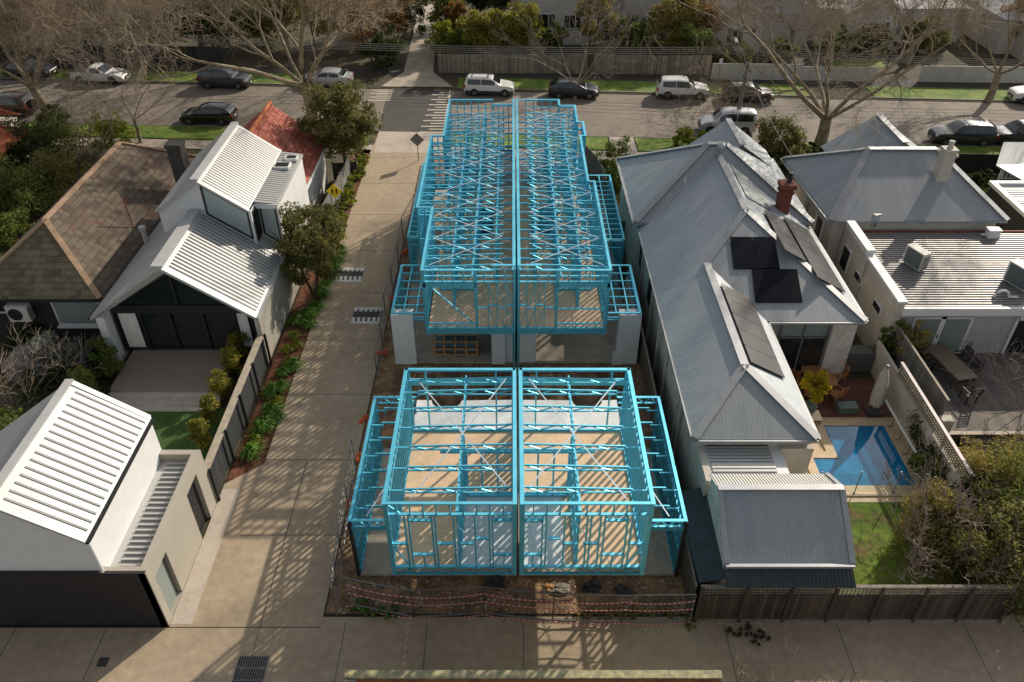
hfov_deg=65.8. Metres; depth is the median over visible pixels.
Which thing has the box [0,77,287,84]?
kerb
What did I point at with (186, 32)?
garden tree
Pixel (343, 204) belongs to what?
leafy plant
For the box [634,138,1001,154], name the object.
grass verge
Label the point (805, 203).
window
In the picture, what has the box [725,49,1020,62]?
power line
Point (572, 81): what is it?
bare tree
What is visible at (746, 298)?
grey roof house
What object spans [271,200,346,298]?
evergreen tree
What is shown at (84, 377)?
clipped conifer
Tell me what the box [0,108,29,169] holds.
orange roof house
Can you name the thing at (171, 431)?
lawn
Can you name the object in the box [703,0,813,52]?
tree
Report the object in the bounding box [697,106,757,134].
parked car
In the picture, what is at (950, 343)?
french doors
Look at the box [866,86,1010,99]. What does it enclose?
grass verge
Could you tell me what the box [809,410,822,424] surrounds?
slatted bench
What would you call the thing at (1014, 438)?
garden shrub
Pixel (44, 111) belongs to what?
garden shrub
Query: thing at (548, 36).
garden tree
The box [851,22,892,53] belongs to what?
garden tree
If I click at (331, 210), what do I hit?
evergreen shrub
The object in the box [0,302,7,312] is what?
window
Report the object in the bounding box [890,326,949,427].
paling fence
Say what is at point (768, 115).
power line
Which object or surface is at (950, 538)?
garden shrub
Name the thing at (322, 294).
strappy plant
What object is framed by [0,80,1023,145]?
road
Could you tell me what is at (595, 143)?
grass verge
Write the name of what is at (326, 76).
parked car
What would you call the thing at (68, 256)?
tiled house
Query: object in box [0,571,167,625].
garage door
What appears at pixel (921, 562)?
bare shrub
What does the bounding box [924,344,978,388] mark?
garden table
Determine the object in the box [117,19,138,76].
power pole
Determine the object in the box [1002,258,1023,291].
air conditioner
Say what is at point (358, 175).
leafy plant
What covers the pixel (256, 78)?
grass verge
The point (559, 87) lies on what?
parked car
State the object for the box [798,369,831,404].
potted tree
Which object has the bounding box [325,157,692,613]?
garden soil
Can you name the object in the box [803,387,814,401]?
garden chair
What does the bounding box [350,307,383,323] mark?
speed hump
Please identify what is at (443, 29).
garden shrub
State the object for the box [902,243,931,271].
air conditioner
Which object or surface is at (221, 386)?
clipped conifer
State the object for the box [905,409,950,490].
wall climber
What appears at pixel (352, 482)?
fence panel
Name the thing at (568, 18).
window
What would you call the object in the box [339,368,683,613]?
gravel
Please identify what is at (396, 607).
weed clump
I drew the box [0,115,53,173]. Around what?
garden shrub
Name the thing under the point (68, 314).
window
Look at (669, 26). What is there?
garden tree
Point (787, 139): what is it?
garden shrub
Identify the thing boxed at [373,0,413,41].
garden tree
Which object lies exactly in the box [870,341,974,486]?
lattice wall
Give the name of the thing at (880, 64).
lawn
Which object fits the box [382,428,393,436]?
timber offcuts
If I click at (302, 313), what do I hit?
strappy plant
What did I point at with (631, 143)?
side crossover
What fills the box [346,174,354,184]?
leafy plant
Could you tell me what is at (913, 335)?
garden shrub
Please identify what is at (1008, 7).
garden tree
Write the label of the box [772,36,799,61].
garden tree
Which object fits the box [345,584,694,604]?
hazard tape
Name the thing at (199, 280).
white house
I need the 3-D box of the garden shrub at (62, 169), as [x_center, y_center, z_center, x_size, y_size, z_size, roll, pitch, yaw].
[-30.409,-11.112,52.673,4.128,4.045,5.017,12,39,16]
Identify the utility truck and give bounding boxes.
[67,62,130,84]
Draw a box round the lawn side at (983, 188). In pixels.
[967,173,988,191]
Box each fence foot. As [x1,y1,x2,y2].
[355,451,361,462]
[358,414,368,423]
[376,349,387,354]
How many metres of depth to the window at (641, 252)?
43.45 m
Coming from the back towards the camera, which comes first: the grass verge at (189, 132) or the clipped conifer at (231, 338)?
the grass verge at (189, 132)
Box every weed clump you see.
[350,596,370,611]
[353,603,382,617]
[380,603,399,619]
[567,607,601,619]
[598,606,626,622]
[619,604,644,619]
[640,607,671,617]
[671,612,697,630]
[726,621,751,636]
[749,628,770,645]
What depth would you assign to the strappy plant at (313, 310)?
42.82 m
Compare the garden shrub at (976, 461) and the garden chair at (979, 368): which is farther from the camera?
the garden chair at (979, 368)
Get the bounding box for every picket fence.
[711,63,803,79]
[801,66,878,80]
[917,66,1023,82]
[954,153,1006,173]
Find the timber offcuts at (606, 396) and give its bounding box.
[599,385,615,404]
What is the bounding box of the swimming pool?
[808,420,926,496]
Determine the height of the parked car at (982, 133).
1.794 m
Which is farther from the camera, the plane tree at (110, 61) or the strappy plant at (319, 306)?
the plane tree at (110, 61)
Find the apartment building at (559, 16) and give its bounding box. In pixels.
[520,0,704,44]
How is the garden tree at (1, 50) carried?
on the garden soil at (343, 57)
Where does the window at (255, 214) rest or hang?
in the white house at (199, 280)
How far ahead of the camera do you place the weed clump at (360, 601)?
28.61 m
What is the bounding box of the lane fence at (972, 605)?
[693,585,1021,622]
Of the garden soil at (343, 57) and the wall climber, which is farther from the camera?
the garden soil at (343, 57)
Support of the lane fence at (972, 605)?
on the driveway at (328, 397)
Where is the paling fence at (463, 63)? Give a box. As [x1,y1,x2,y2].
[437,54,587,73]
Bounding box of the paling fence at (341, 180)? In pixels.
[319,158,350,233]
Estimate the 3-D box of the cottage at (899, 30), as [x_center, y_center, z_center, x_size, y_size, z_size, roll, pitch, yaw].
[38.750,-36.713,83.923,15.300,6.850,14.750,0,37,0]
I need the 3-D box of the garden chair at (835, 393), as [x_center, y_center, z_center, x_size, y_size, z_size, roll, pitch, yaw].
[15.287,2.442,37.178,0.610,1.005,0.694,-19,41,-23]
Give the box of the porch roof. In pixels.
[996,142,1023,180]
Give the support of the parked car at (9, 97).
on the road
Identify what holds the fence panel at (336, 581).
on the garden soil at (388, 382)
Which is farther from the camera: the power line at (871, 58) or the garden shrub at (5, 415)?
the power line at (871, 58)
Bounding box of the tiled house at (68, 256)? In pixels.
[0,139,196,341]
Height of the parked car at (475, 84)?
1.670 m
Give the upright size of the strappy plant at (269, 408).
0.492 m
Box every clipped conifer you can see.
[66,364,101,389]
[85,335,125,379]
[186,417,213,451]
[197,393,220,423]
[206,368,233,401]
[218,343,244,379]
[225,330,251,358]
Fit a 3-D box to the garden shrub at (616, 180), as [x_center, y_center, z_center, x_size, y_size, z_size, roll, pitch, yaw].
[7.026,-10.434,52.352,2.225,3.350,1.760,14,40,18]
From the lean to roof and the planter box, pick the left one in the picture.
the lean to roof
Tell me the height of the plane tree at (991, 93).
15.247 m
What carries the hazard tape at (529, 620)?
attached to the fence panel at (373, 608)
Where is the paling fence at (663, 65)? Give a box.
[593,55,711,74]
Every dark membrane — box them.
[483,575,505,590]
[580,577,602,592]
[612,583,633,594]
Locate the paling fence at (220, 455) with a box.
[204,333,271,500]
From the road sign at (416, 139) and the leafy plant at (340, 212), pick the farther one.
the road sign at (416, 139)
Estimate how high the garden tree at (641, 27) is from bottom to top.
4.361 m
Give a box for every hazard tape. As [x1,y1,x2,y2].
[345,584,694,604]
[347,592,692,611]
[349,605,688,624]
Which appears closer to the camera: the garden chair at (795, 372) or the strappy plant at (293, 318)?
the garden chair at (795, 372)
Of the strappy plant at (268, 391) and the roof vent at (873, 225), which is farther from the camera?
the roof vent at (873, 225)
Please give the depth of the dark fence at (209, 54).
75.95 m
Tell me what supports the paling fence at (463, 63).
on the footpath at (616, 77)
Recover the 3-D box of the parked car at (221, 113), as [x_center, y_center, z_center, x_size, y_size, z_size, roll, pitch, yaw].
[-24.777,-18.571,64.536,4.470,1.490,2.015,1,37,1]
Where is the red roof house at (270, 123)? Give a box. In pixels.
[243,100,327,212]
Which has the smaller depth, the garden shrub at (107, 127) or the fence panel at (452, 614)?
the fence panel at (452, 614)
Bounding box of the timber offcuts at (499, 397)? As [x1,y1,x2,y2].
[486,390,506,399]
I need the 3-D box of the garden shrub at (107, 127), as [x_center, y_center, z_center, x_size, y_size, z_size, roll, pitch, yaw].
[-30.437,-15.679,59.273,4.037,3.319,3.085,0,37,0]
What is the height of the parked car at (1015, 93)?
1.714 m
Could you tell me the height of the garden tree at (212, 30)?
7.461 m
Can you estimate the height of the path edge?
0.001 m
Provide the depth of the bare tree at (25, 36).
78.24 m
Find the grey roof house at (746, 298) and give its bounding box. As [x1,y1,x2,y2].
[615,118,868,495]
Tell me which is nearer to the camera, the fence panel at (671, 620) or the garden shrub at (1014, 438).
the fence panel at (671, 620)
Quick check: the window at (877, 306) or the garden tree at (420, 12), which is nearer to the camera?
the window at (877, 306)
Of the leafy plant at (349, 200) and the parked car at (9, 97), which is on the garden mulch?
the leafy plant at (349, 200)
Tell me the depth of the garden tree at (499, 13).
72.98 m
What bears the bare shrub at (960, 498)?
on the ground at (94, 158)
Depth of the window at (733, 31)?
77.91 m
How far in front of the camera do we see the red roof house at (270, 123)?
51.87 m
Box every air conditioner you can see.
[3,302,35,323]
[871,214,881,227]
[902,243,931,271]
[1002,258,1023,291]
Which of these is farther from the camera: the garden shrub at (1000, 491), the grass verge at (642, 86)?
the grass verge at (642, 86)
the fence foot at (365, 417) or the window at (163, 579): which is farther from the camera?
the fence foot at (365, 417)
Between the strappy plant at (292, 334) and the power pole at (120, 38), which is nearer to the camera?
the strappy plant at (292, 334)
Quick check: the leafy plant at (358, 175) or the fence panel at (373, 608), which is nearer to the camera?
the fence panel at (373, 608)
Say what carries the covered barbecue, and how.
on the ground at (94, 158)
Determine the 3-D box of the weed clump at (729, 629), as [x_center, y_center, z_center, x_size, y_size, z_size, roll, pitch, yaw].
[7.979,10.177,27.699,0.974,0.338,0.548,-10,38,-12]
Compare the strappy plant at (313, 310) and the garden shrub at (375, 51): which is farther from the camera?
the garden shrub at (375, 51)
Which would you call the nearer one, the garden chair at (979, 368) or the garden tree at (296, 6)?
the garden chair at (979, 368)
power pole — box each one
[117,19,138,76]
[734,37,750,107]
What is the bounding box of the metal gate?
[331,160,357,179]
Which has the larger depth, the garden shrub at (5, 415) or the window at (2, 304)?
the window at (2, 304)
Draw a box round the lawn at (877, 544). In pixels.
[840,502,979,592]
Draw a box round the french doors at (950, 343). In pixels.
[910,317,974,352]
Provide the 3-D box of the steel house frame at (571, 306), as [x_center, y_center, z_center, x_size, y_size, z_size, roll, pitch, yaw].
[3.232,-6.816,44.669,5.995,6.775,20.765,0,37,0]
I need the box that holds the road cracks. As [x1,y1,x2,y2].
[33,102,940,125]
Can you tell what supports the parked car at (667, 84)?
on the road
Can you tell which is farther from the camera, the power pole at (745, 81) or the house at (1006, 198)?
the power pole at (745, 81)
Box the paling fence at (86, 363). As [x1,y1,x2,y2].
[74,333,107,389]
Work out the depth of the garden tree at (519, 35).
73.63 m
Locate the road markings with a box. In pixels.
[368,88,450,129]
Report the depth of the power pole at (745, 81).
61.50 m
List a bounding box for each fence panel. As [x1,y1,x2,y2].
[330,531,342,614]
[336,482,349,553]
[343,439,355,507]
[344,577,414,616]
[374,321,382,379]
[379,292,385,342]
[383,266,392,315]
[390,242,398,287]
[396,217,403,262]
[402,191,415,237]
[411,586,483,617]
[482,586,554,620]
[552,593,624,622]
[621,594,696,621]
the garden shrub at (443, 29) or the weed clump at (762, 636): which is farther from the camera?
the garden shrub at (443, 29)
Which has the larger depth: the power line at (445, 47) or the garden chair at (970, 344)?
the power line at (445, 47)
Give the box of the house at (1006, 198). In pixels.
[987,181,1023,229]
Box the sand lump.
[543,583,554,591]
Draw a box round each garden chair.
[790,368,801,381]
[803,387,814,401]
[825,384,849,404]
[833,363,850,383]
[918,351,935,371]
[953,345,974,362]
[958,384,984,404]
[962,341,973,352]
[964,358,983,382]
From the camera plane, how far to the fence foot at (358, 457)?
34.44 m
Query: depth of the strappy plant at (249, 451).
34.40 m
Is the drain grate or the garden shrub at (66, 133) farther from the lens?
the garden shrub at (66, 133)
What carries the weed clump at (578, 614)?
on the ground at (94, 158)
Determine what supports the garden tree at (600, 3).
on the garden soil at (343, 57)
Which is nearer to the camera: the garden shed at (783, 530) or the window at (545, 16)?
the garden shed at (783, 530)
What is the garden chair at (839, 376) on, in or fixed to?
on the deck paving at (859, 391)
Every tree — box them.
[0,0,118,66]
[0,0,202,110]
[0,0,416,159]
[0,3,49,56]
[1,4,46,53]
[21,0,115,44]
[59,41,191,142]
[75,0,151,45]
[121,0,205,45]
[169,0,218,45]
[176,0,264,49]
[202,0,295,55]
[223,0,299,47]
[270,0,345,42]
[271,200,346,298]
[275,0,427,53]
[295,79,384,179]
[321,0,394,46]
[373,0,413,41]
[395,0,428,37]
[423,0,464,38]
[454,8,501,53]
[464,0,518,12]
[470,0,645,99]
[482,8,517,53]
[500,0,543,52]
[538,0,1023,148]
[540,20,569,52]
[575,0,619,58]
[614,12,662,54]
[646,0,703,54]
[688,0,727,32]
[747,0,844,43]
[756,110,807,166]
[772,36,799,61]
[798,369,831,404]
[811,23,856,56]
[835,0,1006,65]
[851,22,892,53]
[900,13,953,52]
[929,0,1023,102]
[1001,0,1023,36]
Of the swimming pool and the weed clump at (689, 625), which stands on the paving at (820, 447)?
the swimming pool
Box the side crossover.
[609,137,637,154]
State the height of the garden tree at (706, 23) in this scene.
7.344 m
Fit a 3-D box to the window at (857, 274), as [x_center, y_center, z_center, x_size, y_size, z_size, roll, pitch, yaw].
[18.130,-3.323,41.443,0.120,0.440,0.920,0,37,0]
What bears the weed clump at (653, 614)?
on the ground at (94, 158)
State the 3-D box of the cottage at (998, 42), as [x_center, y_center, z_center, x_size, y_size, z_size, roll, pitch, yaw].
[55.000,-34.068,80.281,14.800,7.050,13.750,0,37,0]
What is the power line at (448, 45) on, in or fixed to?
attached to the power pole at (120, 38)
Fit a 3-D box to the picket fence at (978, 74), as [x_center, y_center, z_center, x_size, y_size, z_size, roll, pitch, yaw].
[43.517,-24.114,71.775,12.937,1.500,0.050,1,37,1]
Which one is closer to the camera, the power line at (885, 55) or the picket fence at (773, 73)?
the power line at (885, 55)
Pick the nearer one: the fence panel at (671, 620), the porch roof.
the fence panel at (671, 620)
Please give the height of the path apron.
0.001 m
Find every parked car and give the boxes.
[0,91,38,117]
[1,58,58,77]
[179,102,237,125]
[196,65,252,89]
[305,67,353,86]
[463,73,515,96]
[548,77,598,99]
[655,75,709,100]
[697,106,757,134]
[720,80,774,103]
[927,118,998,146]
[995,119,1023,145]
[1006,85,1023,104]
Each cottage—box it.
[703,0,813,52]
[806,0,970,47]
[961,0,1023,59]
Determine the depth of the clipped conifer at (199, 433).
34.26 m
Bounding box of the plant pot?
[805,400,817,413]
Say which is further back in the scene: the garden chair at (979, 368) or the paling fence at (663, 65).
the paling fence at (663, 65)
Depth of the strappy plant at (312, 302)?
43.60 m
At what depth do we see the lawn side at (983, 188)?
55.39 m
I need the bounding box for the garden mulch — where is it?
[227,149,369,481]
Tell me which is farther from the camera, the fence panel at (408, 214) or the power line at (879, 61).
the power line at (879, 61)
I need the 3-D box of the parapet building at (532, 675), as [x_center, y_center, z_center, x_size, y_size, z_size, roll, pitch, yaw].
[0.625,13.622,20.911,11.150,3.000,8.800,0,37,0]
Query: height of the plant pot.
0.550 m
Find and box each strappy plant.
[235,440,264,462]
[245,432,263,442]
[246,419,275,436]
[252,413,280,432]
[252,438,265,448]
[257,380,281,399]
[257,401,284,417]
[268,377,292,393]
[268,396,285,404]
[268,408,288,420]
[272,367,292,377]
[278,344,295,353]
[279,356,308,373]
[281,354,292,364]
[284,313,302,325]
[285,330,301,340]
[289,339,303,348]
[296,307,318,319]
[296,315,308,325]
[300,306,320,316]
[300,318,319,329]
[307,300,322,306]
[310,284,329,292]
[310,302,326,310]
[315,289,331,299]
[318,277,338,286]
[327,254,346,264]
[331,262,344,271]
[337,249,348,255]
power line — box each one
[8,35,118,37]
[124,37,697,53]
[126,35,698,51]
[128,33,697,49]
[136,31,697,47]
[722,53,1023,66]
[723,51,1016,64]
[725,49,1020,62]
[727,47,1023,60]
[747,70,792,156]
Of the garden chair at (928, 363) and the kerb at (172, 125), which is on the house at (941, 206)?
the garden chair at (928, 363)
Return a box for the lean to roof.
[679,487,725,582]
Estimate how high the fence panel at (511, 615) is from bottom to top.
1.655 m
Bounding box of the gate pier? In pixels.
[933,415,954,441]
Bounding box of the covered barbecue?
[843,345,875,371]
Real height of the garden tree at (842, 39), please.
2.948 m
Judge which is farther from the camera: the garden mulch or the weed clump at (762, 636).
the garden mulch
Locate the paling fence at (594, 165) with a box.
[585,146,607,206]
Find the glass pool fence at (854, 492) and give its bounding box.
[822,471,941,493]
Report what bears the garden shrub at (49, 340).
on the ground at (94, 158)
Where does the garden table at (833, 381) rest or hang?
on the deck paving at (859, 391)
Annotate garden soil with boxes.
[0,0,1023,102]
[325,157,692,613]
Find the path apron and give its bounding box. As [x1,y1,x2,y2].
[373,131,442,152]
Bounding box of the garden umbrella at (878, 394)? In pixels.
[864,364,889,416]
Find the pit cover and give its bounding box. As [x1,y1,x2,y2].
[96,657,109,666]
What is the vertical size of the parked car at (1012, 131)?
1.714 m
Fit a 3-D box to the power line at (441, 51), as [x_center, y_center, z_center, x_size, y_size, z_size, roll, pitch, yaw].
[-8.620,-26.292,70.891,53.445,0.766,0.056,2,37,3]
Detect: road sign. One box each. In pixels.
[327,184,341,216]
[410,133,423,160]
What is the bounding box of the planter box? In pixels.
[835,401,858,413]
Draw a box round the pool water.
[813,426,914,484]
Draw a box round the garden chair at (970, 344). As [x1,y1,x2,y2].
[962,341,973,352]
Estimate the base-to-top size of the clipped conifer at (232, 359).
2.162 m
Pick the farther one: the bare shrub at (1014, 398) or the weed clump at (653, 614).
the bare shrub at (1014, 398)
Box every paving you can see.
[795,379,892,416]
[806,417,930,501]
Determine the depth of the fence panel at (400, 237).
47.80 m
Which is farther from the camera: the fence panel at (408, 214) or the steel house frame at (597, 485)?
the fence panel at (408, 214)
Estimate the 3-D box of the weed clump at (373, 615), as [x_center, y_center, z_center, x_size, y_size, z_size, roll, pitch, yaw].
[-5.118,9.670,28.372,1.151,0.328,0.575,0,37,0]
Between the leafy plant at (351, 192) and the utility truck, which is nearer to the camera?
the leafy plant at (351, 192)
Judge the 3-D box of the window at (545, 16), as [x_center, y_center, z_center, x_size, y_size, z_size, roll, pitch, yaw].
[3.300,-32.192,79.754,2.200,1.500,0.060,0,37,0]
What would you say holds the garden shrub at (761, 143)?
on the ground at (94, 158)
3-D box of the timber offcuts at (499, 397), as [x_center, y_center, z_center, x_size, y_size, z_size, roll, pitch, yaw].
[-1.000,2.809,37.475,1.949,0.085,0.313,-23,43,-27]
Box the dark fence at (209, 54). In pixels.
[47,45,223,63]
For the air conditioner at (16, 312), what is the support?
attached to the tiled house at (68, 256)
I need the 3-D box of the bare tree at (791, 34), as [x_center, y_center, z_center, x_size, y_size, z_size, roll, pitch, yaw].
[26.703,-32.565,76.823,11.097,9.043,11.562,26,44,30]
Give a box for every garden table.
[797,365,838,398]
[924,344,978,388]
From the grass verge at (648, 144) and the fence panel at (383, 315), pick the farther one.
the grass verge at (648, 144)
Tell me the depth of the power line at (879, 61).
68.83 m
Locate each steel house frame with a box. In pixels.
[347,368,516,576]
[390,99,515,367]
[516,99,641,384]
[518,368,687,576]
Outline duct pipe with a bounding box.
[993,289,1018,297]
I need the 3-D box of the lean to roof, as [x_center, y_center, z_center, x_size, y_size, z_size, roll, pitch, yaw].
[6.819,6.928,28.556,1.066,0.600,3.948,-1,37,-1]
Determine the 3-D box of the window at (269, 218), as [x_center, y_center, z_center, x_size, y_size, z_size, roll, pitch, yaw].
[-12.800,-6.143,42.062,0.890,2.231,0.080,0,37,0]
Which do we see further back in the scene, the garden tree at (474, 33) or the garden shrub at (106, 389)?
the garden tree at (474, 33)
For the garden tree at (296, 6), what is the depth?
78.93 m
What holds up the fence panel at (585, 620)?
on the driveway at (328, 397)
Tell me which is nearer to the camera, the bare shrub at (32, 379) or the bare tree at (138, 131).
the bare shrub at (32, 379)
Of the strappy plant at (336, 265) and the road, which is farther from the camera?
the road
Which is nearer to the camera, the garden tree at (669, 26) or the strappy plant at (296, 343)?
the strappy plant at (296, 343)
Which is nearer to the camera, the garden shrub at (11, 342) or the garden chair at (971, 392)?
the garden chair at (971, 392)
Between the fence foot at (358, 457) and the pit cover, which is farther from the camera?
the fence foot at (358, 457)
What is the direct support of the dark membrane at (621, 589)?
on the garden soil at (388, 382)
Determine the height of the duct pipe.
0.469 m
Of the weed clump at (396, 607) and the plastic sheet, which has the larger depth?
the plastic sheet
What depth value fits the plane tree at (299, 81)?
51.75 m
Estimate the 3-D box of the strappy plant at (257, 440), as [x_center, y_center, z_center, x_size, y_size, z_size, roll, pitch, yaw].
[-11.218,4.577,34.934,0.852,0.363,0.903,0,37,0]
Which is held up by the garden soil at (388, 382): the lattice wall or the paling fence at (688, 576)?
the paling fence at (688, 576)
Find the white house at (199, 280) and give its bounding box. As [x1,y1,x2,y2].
[88,122,312,411]
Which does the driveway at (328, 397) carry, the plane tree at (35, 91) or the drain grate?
the drain grate
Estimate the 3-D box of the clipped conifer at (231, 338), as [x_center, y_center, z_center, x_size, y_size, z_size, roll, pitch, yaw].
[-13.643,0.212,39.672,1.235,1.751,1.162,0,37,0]
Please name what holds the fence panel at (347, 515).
on the fence foot
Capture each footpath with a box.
[0,61,1023,88]
[42,137,781,162]
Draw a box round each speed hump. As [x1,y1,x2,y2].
[333,268,364,281]
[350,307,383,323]
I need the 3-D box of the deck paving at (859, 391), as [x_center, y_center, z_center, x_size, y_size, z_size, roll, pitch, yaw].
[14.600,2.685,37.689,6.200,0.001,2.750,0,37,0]
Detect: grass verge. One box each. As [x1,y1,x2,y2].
[0,68,304,82]
[19,122,369,142]
[451,135,607,150]
[458,77,808,94]
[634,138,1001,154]
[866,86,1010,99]
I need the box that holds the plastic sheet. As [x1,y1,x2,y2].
[550,583,569,592]
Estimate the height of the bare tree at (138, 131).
8.156 m
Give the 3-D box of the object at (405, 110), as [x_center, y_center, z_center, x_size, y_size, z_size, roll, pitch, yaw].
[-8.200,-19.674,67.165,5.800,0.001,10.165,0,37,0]
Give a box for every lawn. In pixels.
[145,409,225,460]
[827,59,884,66]
[840,502,979,592]
[953,462,1023,605]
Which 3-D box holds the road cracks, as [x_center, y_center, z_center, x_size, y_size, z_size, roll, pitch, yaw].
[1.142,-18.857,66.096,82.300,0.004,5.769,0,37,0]
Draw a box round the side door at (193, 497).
[187,481,206,532]
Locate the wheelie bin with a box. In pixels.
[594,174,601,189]
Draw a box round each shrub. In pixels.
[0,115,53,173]
[0,151,42,216]
[0,160,67,232]
[0,207,34,253]
[0,315,107,411]
[0,403,35,430]
[1,341,59,381]
[2,74,100,163]
[3,321,47,351]
[17,360,70,403]
[18,147,91,200]
[19,105,89,169]
[20,330,86,377]
[29,378,110,406]
[35,103,70,130]
[46,71,124,152]
[82,108,136,150]
[314,203,344,235]
[357,24,408,69]
[423,19,464,53]
[443,0,469,40]
[445,27,479,53]
[594,135,631,178]
[603,160,620,202]
[671,22,720,60]
[672,126,706,147]
[706,38,756,63]
[733,651,800,681]
[734,633,866,681]
[758,139,798,167]
[777,131,812,156]
[803,141,824,153]
[872,319,909,357]
[878,458,1023,592]
[891,476,982,556]
[893,319,932,359]
[906,446,947,487]
[912,497,1023,590]
[913,443,1023,595]
[937,435,1023,512]
[940,317,1023,414]
[945,492,1023,631]
[946,469,1008,527]
[963,442,1023,533]
[964,168,996,187]
[989,427,1023,499]
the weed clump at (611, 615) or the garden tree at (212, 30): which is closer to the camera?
the weed clump at (611, 615)
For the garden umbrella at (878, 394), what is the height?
2.791 m
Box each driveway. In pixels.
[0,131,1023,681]
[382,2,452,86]
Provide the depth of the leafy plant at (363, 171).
56.44 m
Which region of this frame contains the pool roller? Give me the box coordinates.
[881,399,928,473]
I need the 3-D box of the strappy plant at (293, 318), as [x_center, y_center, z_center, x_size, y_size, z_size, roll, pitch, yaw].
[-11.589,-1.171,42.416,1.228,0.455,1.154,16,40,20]
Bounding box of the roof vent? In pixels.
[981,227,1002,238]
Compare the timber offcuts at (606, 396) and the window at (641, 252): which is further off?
the window at (641, 252)
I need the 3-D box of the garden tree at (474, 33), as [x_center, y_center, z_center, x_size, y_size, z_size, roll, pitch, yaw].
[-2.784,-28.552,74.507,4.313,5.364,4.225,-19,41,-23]
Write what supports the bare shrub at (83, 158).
on the ground at (94, 158)
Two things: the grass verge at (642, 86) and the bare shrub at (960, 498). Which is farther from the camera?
the grass verge at (642, 86)
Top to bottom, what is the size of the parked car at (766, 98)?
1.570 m
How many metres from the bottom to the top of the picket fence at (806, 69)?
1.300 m
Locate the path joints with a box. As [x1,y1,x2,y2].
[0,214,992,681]
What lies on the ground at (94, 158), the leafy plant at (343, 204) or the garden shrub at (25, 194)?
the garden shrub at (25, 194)
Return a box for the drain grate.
[232,656,268,681]
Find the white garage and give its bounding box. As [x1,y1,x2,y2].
[0,379,217,625]
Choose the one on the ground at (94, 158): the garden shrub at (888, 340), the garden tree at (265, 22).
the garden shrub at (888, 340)
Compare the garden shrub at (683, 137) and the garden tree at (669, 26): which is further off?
the garden tree at (669, 26)
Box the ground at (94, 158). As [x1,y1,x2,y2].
[0,132,1023,626]
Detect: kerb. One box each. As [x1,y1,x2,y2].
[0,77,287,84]
[19,121,378,131]
[453,132,688,138]
[454,87,809,96]
[800,141,1001,146]
[873,97,1011,100]
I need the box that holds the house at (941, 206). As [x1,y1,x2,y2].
[780,113,1023,463]
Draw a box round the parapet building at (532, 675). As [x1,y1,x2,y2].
[344,670,722,681]
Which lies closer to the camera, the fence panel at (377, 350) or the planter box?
the planter box
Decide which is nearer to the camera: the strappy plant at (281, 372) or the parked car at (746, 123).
the strappy plant at (281, 372)
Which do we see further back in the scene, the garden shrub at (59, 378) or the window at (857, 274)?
the window at (857, 274)
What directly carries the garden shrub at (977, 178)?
on the lawn side at (983, 188)
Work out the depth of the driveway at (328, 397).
27.85 m
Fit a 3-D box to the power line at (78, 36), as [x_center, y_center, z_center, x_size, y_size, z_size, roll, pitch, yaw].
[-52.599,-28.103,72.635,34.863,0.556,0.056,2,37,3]
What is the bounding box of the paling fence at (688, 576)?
[624,260,697,614]
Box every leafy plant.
[334,200,348,209]
[338,206,349,217]
[341,187,355,198]
[343,192,357,205]
[344,182,354,189]
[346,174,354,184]
[351,170,363,180]
[354,150,366,158]
[355,154,370,164]
[357,165,365,175]
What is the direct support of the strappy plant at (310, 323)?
on the garden mulch
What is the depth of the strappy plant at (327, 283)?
45.17 m
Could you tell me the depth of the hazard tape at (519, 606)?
27.58 m
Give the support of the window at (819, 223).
in the house at (941, 206)
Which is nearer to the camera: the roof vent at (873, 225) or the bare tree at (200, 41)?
the roof vent at (873, 225)
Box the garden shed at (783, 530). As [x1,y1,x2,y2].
[707,473,855,592]
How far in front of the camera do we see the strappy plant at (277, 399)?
37.20 m
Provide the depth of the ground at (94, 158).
38.81 m
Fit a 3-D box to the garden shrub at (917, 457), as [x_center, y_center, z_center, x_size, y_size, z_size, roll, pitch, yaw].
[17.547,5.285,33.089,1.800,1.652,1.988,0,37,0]
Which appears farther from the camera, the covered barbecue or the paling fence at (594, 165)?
the paling fence at (594, 165)
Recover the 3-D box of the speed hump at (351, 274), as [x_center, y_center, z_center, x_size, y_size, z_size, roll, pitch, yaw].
[-9.514,-3.900,46.299,1.620,0.080,1.520,0,37,0]
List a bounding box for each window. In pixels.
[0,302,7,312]
[50,302,98,327]
[155,559,176,609]
[199,186,253,238]
[251,207,262,240]
[259,209,281,240]
[534,13,555,28]
[563,14,581,28]
[638,245,642,270]
[647,279,651,305]
[725,28,743,44]
[803,197,808,209]
[812,210,825,240]
[839,244,852,272]
[854,269,863,285]
[872,298,882,315]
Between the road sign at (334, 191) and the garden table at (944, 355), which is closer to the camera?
the garden table at (944, 355)
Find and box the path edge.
[171,489,239,623]
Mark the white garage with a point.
(107, 505)
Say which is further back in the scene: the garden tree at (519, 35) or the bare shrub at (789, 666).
the garden tree at (519, 35)

